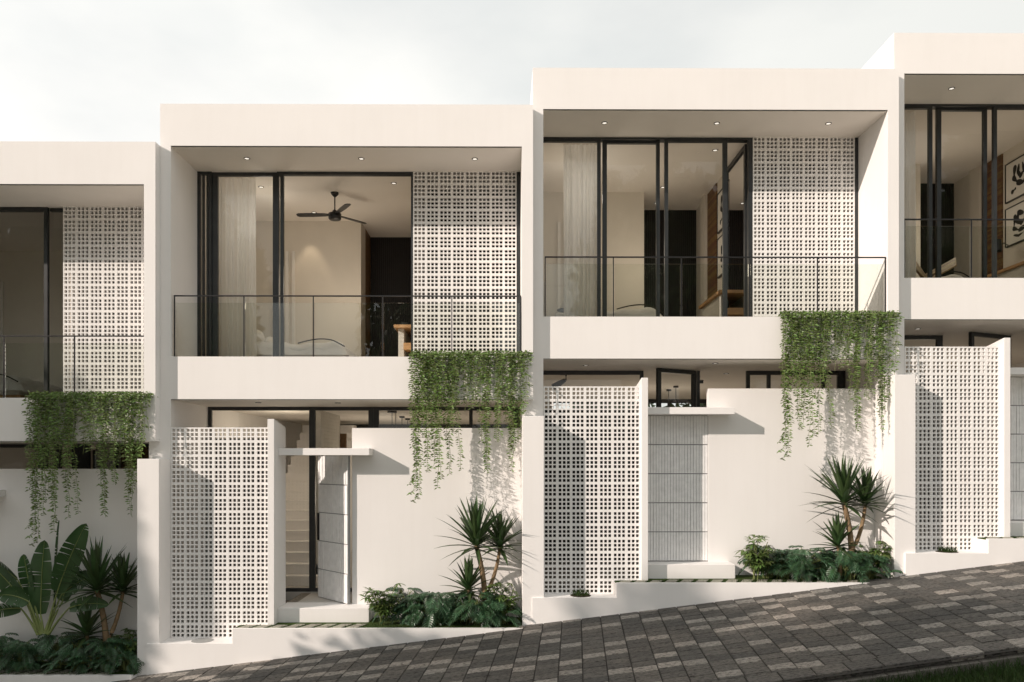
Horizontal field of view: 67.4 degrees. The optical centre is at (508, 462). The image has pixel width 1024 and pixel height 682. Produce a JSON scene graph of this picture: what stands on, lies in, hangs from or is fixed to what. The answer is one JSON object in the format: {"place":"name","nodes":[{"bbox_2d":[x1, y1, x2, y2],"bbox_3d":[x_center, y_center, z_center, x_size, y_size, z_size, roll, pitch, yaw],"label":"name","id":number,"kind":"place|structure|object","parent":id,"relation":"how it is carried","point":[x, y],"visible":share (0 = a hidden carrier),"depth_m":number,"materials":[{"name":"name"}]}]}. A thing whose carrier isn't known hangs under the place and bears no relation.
{"place":"outdoors","nodes":[
{"label":"outdoors","id":0,"kind":"place"},
{"bbox_2d":[0,0,1023,408],"label":"sky","id":1,"kind":"structure","parent":0,"point":[71,70],"materials":[{"name":"white"}]},
{"bbox_2d":[113,561,1023,681],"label":"road","id":2,"kind":"structure","parent":0,"point":[932,616],"depth_m":10.00,"materials":[{"name":"stone"}]},
{"bbox_2d":[0,674,136,681],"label":"retaining wall","id":3,"kind":"structure","parent":2,"relation":"on","point":[69,678],"depth_m":11.40,"materials":[{"name":"white paint"}]},
{"bbox_2d":[0,661,136,675],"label":"planter soil","id":4,"kind":"structure","parent":3,"relation":"in","point":[64,668],"depth_m":11.81,"materials":[{"name":"brown soil"}]},
{"bbox_2d":[0,632,32,668],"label":"philodendron","id":5,"kind":"object","parent":4,"relation":"on","point":[3,640],"visible":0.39,"depth_m":11.78,"materials":[{"name":"green plant"}]},
{"bbox_2d":[0,638,52,674],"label":"philodendron","id":6,"kind":"object","parent":4,"relation":"on","point":[17,648],"visible":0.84,"depth_m":11.57,"materials":[{"name":"green plant"}]},
{"bbox_2d":[11,631,82,668],"bbox_3d":[-7.049,2.938,11.905,1.012,0.633,0.843,0,0,0],"label":"philodendron","id":7,"kind":"object","parent":4,"relation":"on","point":[49,646],"visible":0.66,"depth_m":11.73,"materials":[{"name":"green plant"}]},
{"bbox_2d":[0,521,107,635],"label":"bird of paradise plant","id":8,"kind":"object","parent":4,"relation":"on","point":[16,592],"visible":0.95,"depth_m":11.78,"materials":[{"name":"green plant"}]},
{"bbox_2d":[0,668,133,674],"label":"planter grass","id":9,"kind":"structure","parent":4,"relation":"on","point":[66,672],"depth_m":11.57,"materials":[{"name":"green plant"}]},
{"bbox_2d":[41,638,102,674],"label":"philodendron","id":10,"kind":"object","parent":4,"relation":"on","point":[62,654],"visible":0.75,"depth_m":11.55,"materials":[{"name":"green plant"}]},
{"bbox_2d":[43,536,136,669],"bbox_3d":[-6.188,2.151,11.741,1.561,2.062,1.339,0,0,0],"label":"dracaena","id":11,"kind":"object","parent":4,"relation":"on","point":[97,578],"visible":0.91,"depth_m":11.74,"materials":[{"name":"green plant"}]},
{"bbox_2d":[65,637,136,674],"bbox_3d":[-6.138,2.960,11.745,1.093,0.592,0.819,0,0,0],"label":"philodendron","id":12,"kind":"object","parent":4,"relation":"on","point":[107,666],"visible":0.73,"depth_m":11.52,"materials":[{"name":"green plant"}]},
{"bbox_2d":[86,638,144,673],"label":"philodendron","id":13,"kind":"object","parent":4,"relation":"on","point":[130,665],"visible":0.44,"depth_m":11.55,"materials":[{"name":"green plant"}]},
{"bbox_2d":[111,636,136,662],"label":"umbrella plant","id":14,"kind":"object","parent":4,"relation":"on","point":[131,647],"visible":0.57,"depth_m":11.71,"materials":[{"name":"green plant"}]},
{"bbox_2d":[111,628,136,664],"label":"umbrella plant","id":15,"kind":"object","parent":4,"relation":"on","point":[130,636],"visible":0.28,"depth_m":11.95,"materials":[{"name":"green plant"}]},
{"bbox_2d":[137,459,169,675],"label":"boundary pier","id":16,"kind":"structure","parent":2,"relation":"on","point":[153,551],"depth_m":11.59,"materials":[{"name":"white paint"}]},
{"bbox_2d":[146,628,522,674],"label":"retaining wall","id":17,"kind":"structure","parent":2,"relation":"on","point":[243,645],"depth_m":11.58,"materials":[{"name":"white paint"}]},
{"bbox_2d":[191,638,213,642],"bbox_3d":[-4.697,2.730,11.773,0.320,0.006,0.320,0,0,0],"label":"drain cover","id":18,"kind":"object","parent":17,"relation":"on","point":[202,640],"visible":1,"depth_m":11.76,"materials":[{"name":"beige stone"}]},
{"bbox_2d":[236,622,366,627],"bbox_3d":[-3.188,2.521,11.853,1.940,0.018,0.418,0,0,0],"label":"turf strip","id":19,"kind":"object","parent":17,"relation":"on","point":[306,623],"visible":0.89,"depth_m":11.98,"materials":[{"name":"green plant"}]},
{"bbox_2d":[237,624,365,627],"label":"stepping stones","id":20,"kind":"object","parent":19,"relation":"on","point":[312,625],"visible":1,"depth_m":11.72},
{"bbox_2d":[363,617,521,627],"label":"planter soil","id":21,"kind":"structure","parent":17,"relation":"in","point":[387,622],"depth_m":11.90,"materials":[{"name":"brown soil"}]},
{"bbox_2d":[238,623,515,627],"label":"planter grass","id":22,"kind":"structure","parent":21,"relation":"on","point":[435,625],"depth_m":11.75,"materials":[{"name":"green plant"}]},
{"bbox_2d":[360,583,404,624],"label":"umbrella plant","id":23,"kind":"object","parent":21,"relation":"on","point":[382,607],"visible":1,"depth_m":11.77,"materials":[{"name":"green plant"}]},
{"bbox_2d":[371,586,424,624],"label":"philodendron","id":24,"kind":"object","parent":21,"relation":"on","point":[400,593],"visible":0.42,"depth_m":11.96,"materials":[{"name":"green plant"}]},
{"bbox_2d":[390,594,447,625],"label":"philodendron","id":25,"kind":"object","parent":21,"relation":"on","point":[418,607],"visible":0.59,"depth_m":11.84,"materials":[{"name":"green plant"}]},
{"bbox_2d":[401,591,465,627],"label":"philodendron","id":26,"kind":"object","parent":21,"relation":"on","point":[441,603],"visible":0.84,"depth_m":11.72,"materials":[{"name":"green plant"}]},
{"bbox_2d":[437,592,481,624],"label":"philodendron","id":27,"kind":"object","parent":21,"relation":"on","point":[453,600],"visible":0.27,"depth_m":11.98,"materials":[{"name":"green plant"}]},
{"bbox_2d":[440,589,508,626],"bbox_3d":[-0.460,2.253,11.921,1.188,0.527,0.820,0,0,0],"label":"philodendron","id":28,"kind":"object","parent":21,"relation":"on","point":[480,612],"visible":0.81,"depth_m":11.68,"materials":[{"name":"green plant"}]},
{"bbox_2d":[434,495,521,623],"bbox_3d":[-0.358,1.497,11.953,1.494,2.052,1.329,0,0,22],"label":"dracaena","id":29,"kind":"object","parent":21,"relation":"on","point":[474,530],"visible":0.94,"depth_m":11.92,"materials":[{"name":"green plant"}]},
{"bbox_2d":[467,594,523,627],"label":"philodendron","id":30,"kind":"object","parent":21,"relation":"on","point":[517,610],"visible":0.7,"depth_m":11.73,"materials":[{"name":"green plant"}]},
{"bbox_2d":[485,582,521,623],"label":"umbrella plant","id":31,"kind":"object","parent":21,"relation":"on","point":[506,589],"visible":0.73,"depth_m":11.90,"materials":[{"name":"green plant"}]},
{"bbox_2d":[532,581,865,624],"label":"retaining wall","id":32,"kind":"structure","parent":2,"relation":"on","point":[626,597],"depth_m":11.77,"materials":[{"name":"white paint"}]},
{"bbox_2d":[522,416,543,625],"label":"boundary pier","id":33,"kind":"structure","parent":32,"relation":"on","point":[532,506],"depth_m":11.77,"materials":[{"name":"white paint"}]},
{"bbox_2d":[570,588,590,596],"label":"grass tuft","id":34,"kind":"object","parent":32,"relation":"on","point":[580,594],"visible":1,"depth_m":11.94,"materials":[{"name":"plant"}]},
{"bbox_2d":[614,579,737,582],"bbox_3d":[2.627,1.862,12.043,1.940,0.018,0.418,0,0,0],"label":"turf strip","id":35,"kind":"object","parent":32,"relation":"on","point":[710,580],"visible":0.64,"depth_m":12.05,"materials":[{"name":"green plant"}]},
{"bbox_2d":[620,579,870,581],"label":"stepping stones","id":36,"kind":"object","parent":35,"relation":"on","point":[713,580],"visible":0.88,"depth_m":11.99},
{"bbox_2d":[734,575,884,581],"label":"planter soil","id":37,"kind":"structure","parent":32,"relation":"in","point":[741,577],"depth_m":12.36,"materials":[{"name":"brown soil"}]},
{"bbox_2d":[616,578,867,581],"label":"planter grass","id":38,"kind":"structure","parent":37,"relation":"on","point":[755,580],"depth_m":11.95,"materials":[{"name":"green plant"}]},
{"bbox_2d":[733,534,776,579],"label":"umbrella plant","id":39,"kind":"object","parent":37,"relation":"on","point":[750,553],"visible":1,"depth_m":11.99,"materials":[{"name":"green plant"}]},
{"bbox_2d":[737,544,797,577],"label":"philodendron","id":40,"kind":"object","parent":37,"relation":"on","point":[767,574],"visible":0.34,"depth_m":12.27,"materials":[{"name":"green plant"}]},
{"bbox_2d":[755,550,819,579],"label":"philodendron","id":41,"kind":"object","parent":37,"relation":"on","point":[785,576],"visible":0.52,"depth_m":12.03,"materials":[{"name":"green plant"}]},
{"bbox_2d":[769,545,842,581],"bbox_3d":[4.683,1.612,12.161,1.145,0.580,0.830,0,0,0],"label":"philodendron","id":42,"kind":"object","parent":37,"relation":"on","point":[796,563],"visible":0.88,"depth_m":11.94,"materials":[{"name":"green plant"}]},
{"bbox_2d":[798,549,856,579],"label":"philodendron","id":43,"kind":"object","parent":37,"relation":"on","point":[819,564],"visible":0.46,"depth_m":12.10,"materials":[{"name":"green plant"}]},
{"bbox_2d":[800,452,896,578],"bbox_3d":[5.401,0.832,12.139,1.542,2.064,1.322,0,0,0],"label":"dracaena","id":44,"kind":"object","parent":37,"relation":"on","point":[844,478],"visible":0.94,"depth_m":12.12,"materials":[{"name":"green plant"}]},
{"bbox_2d":[812,547,887,583],"bbox_3d":[5.360,1.652,12.116,1.127,0.612,0.806,0,0,0],"label":"philodendron","id":45,"kind":"object","parent":37,"relation":"on","point":[846,559],"visible":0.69,"depth_m":11.89,"materials":[{"name":"green plant"}]},
{"bbox_2d":[837,551,902,579],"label":"philodendron","id":46,"kind":"object","parent":37,"relation":"on","point":[883,559],"visible":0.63,"depth_m":11.92,"materials":[{"name":"green plant"}]},
{"bbox_2d":[855,541,893,578],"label":"umbrella plant","id":47,"kind":"object","parent":37,"relation":"on","point":[874,551],"visible":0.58,"depth_m":12.13,"materials":[{"name":"green plant"}]},
{"bbox_2d":[817,652,1023,681],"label":"kerb","id":48,"kind":"structure","parent":2,"relation":"on","point":[984,661],"depth_m":8.03,"materials":[{"name":"stone"}]},
{"bbox_2d":[904,538,1023,575],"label":"retaining wall","id":49,"kind":"structure","parent":2,"relation":"on","point":[990,551],"depth_m":11.95,"materials":[{"name":"white paint"}]},
{"bbox_2d":[883,375,915,577],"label":"boundary pier","id":50,"kind":"structure","parent":49,"relation":"on","point":[899,470],"depth_m":11.99,"materials":[{"name":"white paint"}]},
{"bbox_2d":[936,545,957,552],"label":"grass tuft","id":51,"kind":"object","parent":49,"relation":"on","point":[947,550],"visible":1,"depth_m":12.11,"materials":[{"name":"plant"}]},
{"bbox_2d":[977,536,1023,539],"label":"turf strip","id":52,"kind":"object","parent":49,"relation":"on","point":[1010,536],"visible":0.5,"depth_m":12.22,"materials":[{"name":"green plant"}]},
{"bbox_2d":[569,403,655,408],"bbox_3d":[3.418,0.150,24.530,4.514,4.970,4.427,0,0,-37],"label":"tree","id":53,"kind":"object","parent":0,"point":[619,407],"visible":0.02,"depth_m":23.91,"materials":[{"name":"green plant"}]},
{"bbox_2d":[664,403,706,415],"bbox_3d":[7.083,-0.238,24.706,4.257,4.933,5.039,0,0,-21],"label":"tree","id":54,"kind":"object","parent":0,"point":[689,404],"visible":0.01,"depth_m":24.77,"materials":[{"name":"green plant"}]},
{"bbox_2d":[520,68,898,613],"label":"townhouse","id":55,"kind":"structure","parent":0,"point":[641,490],"depth_m":12.63,"materials":[{"name":"white paint"}]},
{"bbox_2d":[551,375,566,389],"bbox_3d":[0.953,-1.483,14.142,0.338,0.299,0.120,0,0,-8],"label":"track spotlight","id":56,"kind":"object","parent":55,"relation":"attached to","point":[560,382],"visible":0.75,"depth_m":14.11,"materials":[{"name":"black metal"}]},
{"bbox_2d":[543,139,600,316],"bbox_3d":[1.060,-3.927,13.223,1.041,3.313,0.060,0,0,0],"label":"window","id":57,"kind":"structure","parent":55,"relation":"in","point":[598,141],"depth_m":13.20,"materials":[{"name":"black metal"}]},
{"bbox_2d":[563,144,596,316],"bbox_3d":[1.267,-3.927,13.484,0.617,3.307,0.106,0,0,0],"label":"curtain","id":58,"kind":"object","parent":55,"relation":"hanging from","point":[580,210],"visible":0.83,"depth_m":13.49,"materials":[{"name":"beige fabric"}]},
{"bbox_2d":[543,371,643,378],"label":"window","id":59,"kind":"structure","parent":55,"relation":"in","point":[641,373],"depth_m":13.67,"materials":[{"name":"black glass"}]},
{"bbox_2d":[543,281,662,316],"bbox_3d":[1.720,-2.794,14.967,2.360,1.050,1.800,0,0,0],"label":"bed","id":60,"kind":"object","parent":55,"relation":"on","point":[647,312],"visible":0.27,"depth_m":14.20,"materials":[{"name":"white fabric"}]},
{"bbox_2d":[551,399,706,408],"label":"rear window","id":61,"kind":"structure","parent":55,"relation":"in","point":[649,400],"depth_m":19.83,"materials":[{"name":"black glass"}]},
{"bbox_2d":[602,141,659,316],"bbox_3d":[2.115,-3.927,13.299,0.990,3.313,0.060,0,0,0],"label":"window","id":62,"kind":"structure","parent":55,"relation":"in","point":[604,144],"depth_m":13.27,"materials":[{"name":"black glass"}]},
{"bbox_2d":[648,416,707,560],"bbox_3d":[2.728,0.425,12.652,1.087,2.392,0.072,0,0,0],"label":"door","id":63,"kind":"structure","parent":55,"relation":"in","point":[677,445],"depth_m":12.63,"materials":[{"name":"grey"}]},
{"bbox_2d":[664,140,726,316],"bbox_3d":[3.220,-3.927,13.236,1.080,3.313,0.060,0,0,0],"label":"window","id":64,"kind":"structure","parent":55,"relation":"in","point":[724,142],"depth_m":13.21,"materials":[{"name":"black metal"}]},
{"bbox_2d":[699,290,737,316],"bbox_3d":[3.966,-2.679,14.520,0.386,0.840,1.480,0,0,0],"label":"desk","id":65,"kind":"object","parent":55,"relation":"on","point":[711,306],"visible":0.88,"depth_m":14.12,"materials":[{"name":"brown wood"}]},
{"bbox_2d":[717,179,729,233],"bbox_3d":[4.134,-4.899,14.746,0.047,0.776,0.866,0,0,0],"label":"artwork","id":66,"kind":"object","parent":55,"relation":"attached to","point":[719,212],"visible":0.34,"depth_m":14.96,"materials":[{"name":"fabric"}]},
{"bbox_2d":[717,227,729,278],"bbox_3d":[4.134,-4.014,14.746,0.047,0.766,0.866,0,0,0],"label":"artwork","id":67,"kind":"object","parent":55,"relation":"attached to","point":[719,260],"visible":0.27,"depth_m":14.96,"materials":[{"name":"fabric"}]},
{"bbox_2d":[727,144,746,316],"bbox_3d":[4.114,-3.897,13.926,0.045,3.253,1.210,0,0,0],"label":"open window leaf","id":68,"kind":"structure","parent":55,"relation":"in","point":[737,169],"depth_m":13.77,"materials":[{"name":"black glass"}]},
{"bbox_2d":[746,371,844,388],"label":"window","id":69,"kind":"structure","parent":55,"relation":"in","point":[840,374],"depth_m":13.69,"materials":[{"name":"black metal"}]},
{"bbox_2d":[777,309,903,460],"bbox_3d":[5.215,-1.226,12.128,1.989,2.406,0.378,0,0,0],"label":"trailing ivy","id":70,"kind":"object","parent":55,"relation":"attached to","point":[826,315],"visible":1,"depth_m":12.08,"materials":[{"name":"green plant"}]},
{"bbox_2d":[780,33,1023,576],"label":"townhouse","id":71,"kind":"structure","parent":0,"point":[961,354],"depth_m":12.43,"materials":[{"name":"white paint"}]},
{"bbox_2d":[904,111,915,277],"bbox_3d":[7.003,-4.586,13.675,0.460,3.307,0.108,0,0,0],"label":"curtain","id":72,"kind":"object","parent":71,"relation":"hanging from","point":[910,192],"visible":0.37,"depth_m":13.67,"materials":[{"name":"beige fabric"}]},
{"bbox_2d":[904,106,932,277],"bbox_3d":[6.869,-4.586,13.413,1.031,3.313,0.060,0,0,0],"label":"window","id":73,"kind":"structure","parent":71,"relation":"in","point":[929,109],"depth_m":13.39,"materials":[{"name":"black metal"}]},
{"bbox_2d":[904,335,942,372],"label":"window","id":74,"kind":"structure","parent":71,"relation":"in","point":[938,339],"depth_m":13.86,"materials":[{"name":"black metal"}]},
{"bbox_2d":[916,257,956,277],"bbox_3d":[7.670,-3.509,14.058,1.258,1.184,0.556,0,0,0],"label":"lounge chair","id":75,"kind":"object","parent":71,"relation":"on","point":[948,265],"visible":0.25,"depth_m":14.03,"materials":[{"name":"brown wood"}]},
{"bbox_2d":[941,271,970,277],"bbox_3d":[7.535,-3.452,15.157,2.360,1.050,1.800,0,0,0],"label":"bed","id":76,"kind":"object","parent":71,"relation":"on","point":[953,276],"visible":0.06,"depth_m":14.45,"materials":[{"name":"white fabric"}]},
{"bbox_2d":[935,108,986,277],"bbox_3d":[7.944,-4.586,13.490,0.880,3.313,0.060,0,0,0],"label":"window","id":77,"kind":"structure","parent":71,"relation":"in","point":[938,111],"depth_m":13.46,"materials":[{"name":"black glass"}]},
{"bbox_2d":[991,239,1008,252],"bbox_3d":[9.677,-4.225,15.120,0.632,0.245,0.176,0,0,-42],"label":"wall lamp","id":78,"kind":"object","parent":71,"relation":"attached to","point":[999,245],"visible":0.74,"depth_m":14.91,"materials":[{"name":"black metal"}]},
{"bbox_2d":[987,261,1023,277],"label":"desk","id":79,"kind":"object","parent":71,"relation":"on","point":[1015,270],"visible":0.32,"depth_m":14.68,"materials":[{"name":"brown wood"}]},
{"bbox_2d":[992,106,1023,277],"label":"window","id":80,"kind":"structure","parent":71,"relation":"in","point":[994,109],"depth_m":13.39,"materials":[{"name":"black metal"}]},
{"bbox_2d":[1005,154,1023,203],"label":"artwork","id":81,"kind":"object","parent":71,"relation":"attached to","point":[1014,179],"visible":1,"depth_m":15.09,"materials":[{"name":"paper"}]},
{"bbox_2d":[1005,200,1023,247],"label":"artwork","id":82,"kind":"object","parent":71,"relation":"attached to","point":[1014,232],"visible":0.92,"depth_m":15.09,"materials":[{"name":"paper"}]},
{"bbox_2d":[1010,377,1023,519],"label":"door","id":83,"kind":"structure","parent":71,"relation":"in","point":[1016,383],"depth_m":12.82,"materials":[{"name":"grey"}]},
{"bbox_2d":[819,655,1023,681],"bbox_3d":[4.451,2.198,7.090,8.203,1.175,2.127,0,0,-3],"label":"grass","id":84,"kind":"structure","parent":0,"point":[964,677],"depth_m":7.86,"materials":[{"name":"plant"}]},
{"label":"ground","id":85,"kind":"structure","parent":0,"visible":0},
{"bbox_2d":[0,141,159,660],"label":"townhouse","id":86,"kind":"structure","parent":85,"relation":"on","point":[79,266],"depth_m":12.46,"materials":[{"name":"white paint"}]},
{"bbox_2d":[0,444,41,468],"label":"window","id":87,"kind":"structure","parent":86,"relation":"in","point":[1,445],"depth_m":13.29,"materials":[{"name":"black metal"}]},
{"bbox_2d":[0,207,49,394],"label":"window","id":88,"kind":"structure","parent":86,"relation":"in","point":[46,210],"depth_m":12.83,"materials":[{"name":"black metal"}]},
{"bbox_2d":[0,374,62,397],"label":"bed","id":89,"kind":"object","parent":86,"relation":"on","point":[18,387],"visible":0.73,"depth_m":13.89,"materials":[{"name":"white fabric"}]},
{"bbox_2d":[50,208,66,392],"bbox_3d":[-7.572,-2.610,12.920,0.265,3.313,0.060,0,0,0],"label":"window","id":90,"kind":"structure","parent":86,"relation":"in","point":[51,209],"depth_m":12.92,"materials":[{"name":"black metal"}]},
{"bbox_2d":[21,390,158,546],"bbox_3d":[-6.414,0.091,11.747,1.989,2.406,0.378,0,0,0],"label":"trailing ivy","id":91,"kind":"object","parent":86,"relation":"attached to","point":[38,396],"visible":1,"depth_m":11.69,"materials":[{"name":"green plant"}]},
{"bbox_2d":[93,450,95,468],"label":"rear window","id":92,"kind":"structure","parent":86,"relation":"in","point":[94,451],"depth_m":19.43,"materials":[{"name":"black metal"}]},
{"bbox_2d":[114,444,148,468],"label":"window","id":93,"kind":"structure","parent":86,"relation":"in","point":[147,445],"depth_m":13.31,"materials":[{"name":"black metal"}]},
{"bbox_2d":[149,104,532,637],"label":"townhouse","id":94,"kind":"structure","parent":85,"relation":"on","point":[290,500],"depth_m":12.44,"materials":[{"name":"white paint"}]},
{"bbox_2d":[197,171,211,355],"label":"window","id":95,"kind":"structure","parent":94,"relation":"in","point":[201,175],"depth_m":13.00,"materials":[{"name":"black metal"}]},
{"bbox_2d":[219,177,256,356],"bbox_3d":[-4.715,-3.268,13.293,0.681,3.307,0.103,0,0,0],"label":"curtain","id":96,"kind":"object","parent":94,"relation":"hanging from","point":[237,236],"visible":0.79,"depth_m":13.30,"materials":[{"name":"beige fabric"}]},
{"bbox_2d":[212,172,276,356],"bbox_3d":[-4.485,-3.268,13.065,1.100,3.313,0.050,0,0,0],"label":"window","id":97,"kind":"structure","parent":94,"relation":"in","point":[215,175],"depth_m":13.04,"materials":[{"name":"black glass"}]},
{"bbox_2d":[208,407,311,591],"bbox_3d":[-4.367,0.649,13.505,1.821,3.243,0.060,0,0,0],"label":"window","id":98,"kind":"structure","parent":94,"relation":"in","point":[210,409],"depth_m":13.48,"materials":[{"name":"black metal"}]},
{"bbox_2d":[277,172,283,356],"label":"window","id":99,"kind":"structure","parent":94,"relation":"in","point":[280,177],"depth_m":13.01,"materials":[{"name":"black metal"}]},
{"bbox_2d":[256,329,356,356],"bbox_3d":[-4.094,-2.135,14.777,2.360,1.050,1.800,0,0,0],"label":"bed","id":100,"kind":"object","parent":94,"relation":"on","point":[332,348],"visible":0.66,"depth_m":14.00,"materials":[{"name":"white fabric"}]},
{"bbox_2d":[296,191,366,223],"bbox_3d":[-3.285,-4.679,13.997,1.191,0.490,1.150,0,0,0],"label":"ceiling fan","id":101,"kind":"object","parent":94,"relation":"hanging from","point":[334,215],"visible":1,"depth_m":14.00,"materials":[{"name":"black metal"}]},
{"bbox_2d":[317,455,349,603],"bbox_3d":[-2.903,1.084,12.701,0.072,2.392,0.932,0,0,-43],"label":"door","id":102,"kind":"structure","parent":94,"relation":"in","point":[333,517],"depth_m":12.64,"materials":[{"name":"grey"}]},
{"bbox_2d":[312,407,373,591],"bbox_3d":[-2.917,0.649,13.514,1.079,3.243,0.060,0,0,0],"label":"door frame","id":103,"kind":"structure","parent":94,"relation":"in","point":[370,410],"depth_m":13.48,"materials":[{"name":"black metal"}]},
{"bbox_2d":[387,411,396,427],"bbox_3d":[-2.203,-0.380,14.488,0.234,1.187,0.240,0,0,0],"label":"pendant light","id":104,"kind":"object","parent":94,"relation":"hanging from","point":[395,412],"visible":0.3,"depth_m":14.45,"materials":[{"name":"black metal"}]},
{"bbox_2d":[394,325,410,356],"bbox_3d":[-1.849,-2.020,14.330,0.386,0.840,1.480,0,0,0],"label":"desk","id":105,"kind":"object","parent":94,"relation":"on","point":[404,339],"visible":0.51,"depth_m":13.74,"materials":[{"name":"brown wood"}]},
{"bbox_2d":[340,424,511,427],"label":"rear window","id":106,"kind":"structure","parent":94,"relation":"in","point":[358,425],"depth_m":19.64,"materials":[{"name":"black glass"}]},
{"bbox_2d":[374,407,519,427],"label":"window","id":107,"kind":"structure","parent":94,"relation":"in","point":[376,409],"depth_m":13.50,"materials":[{"name":"black metal"}]},
{"bbox_2d":[406,349,533,502],"bbox_3d":[-0.600,-0.568,11.938,1.989,2.406,0.378,0,0,0],"label":"trailing ivy","id":108,"kind":"object","parent":94,"relation":"attached to","point":[431,355],"visible":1,"depth_m":11.88,"materials":[{"name":"green plant"}]}
]}

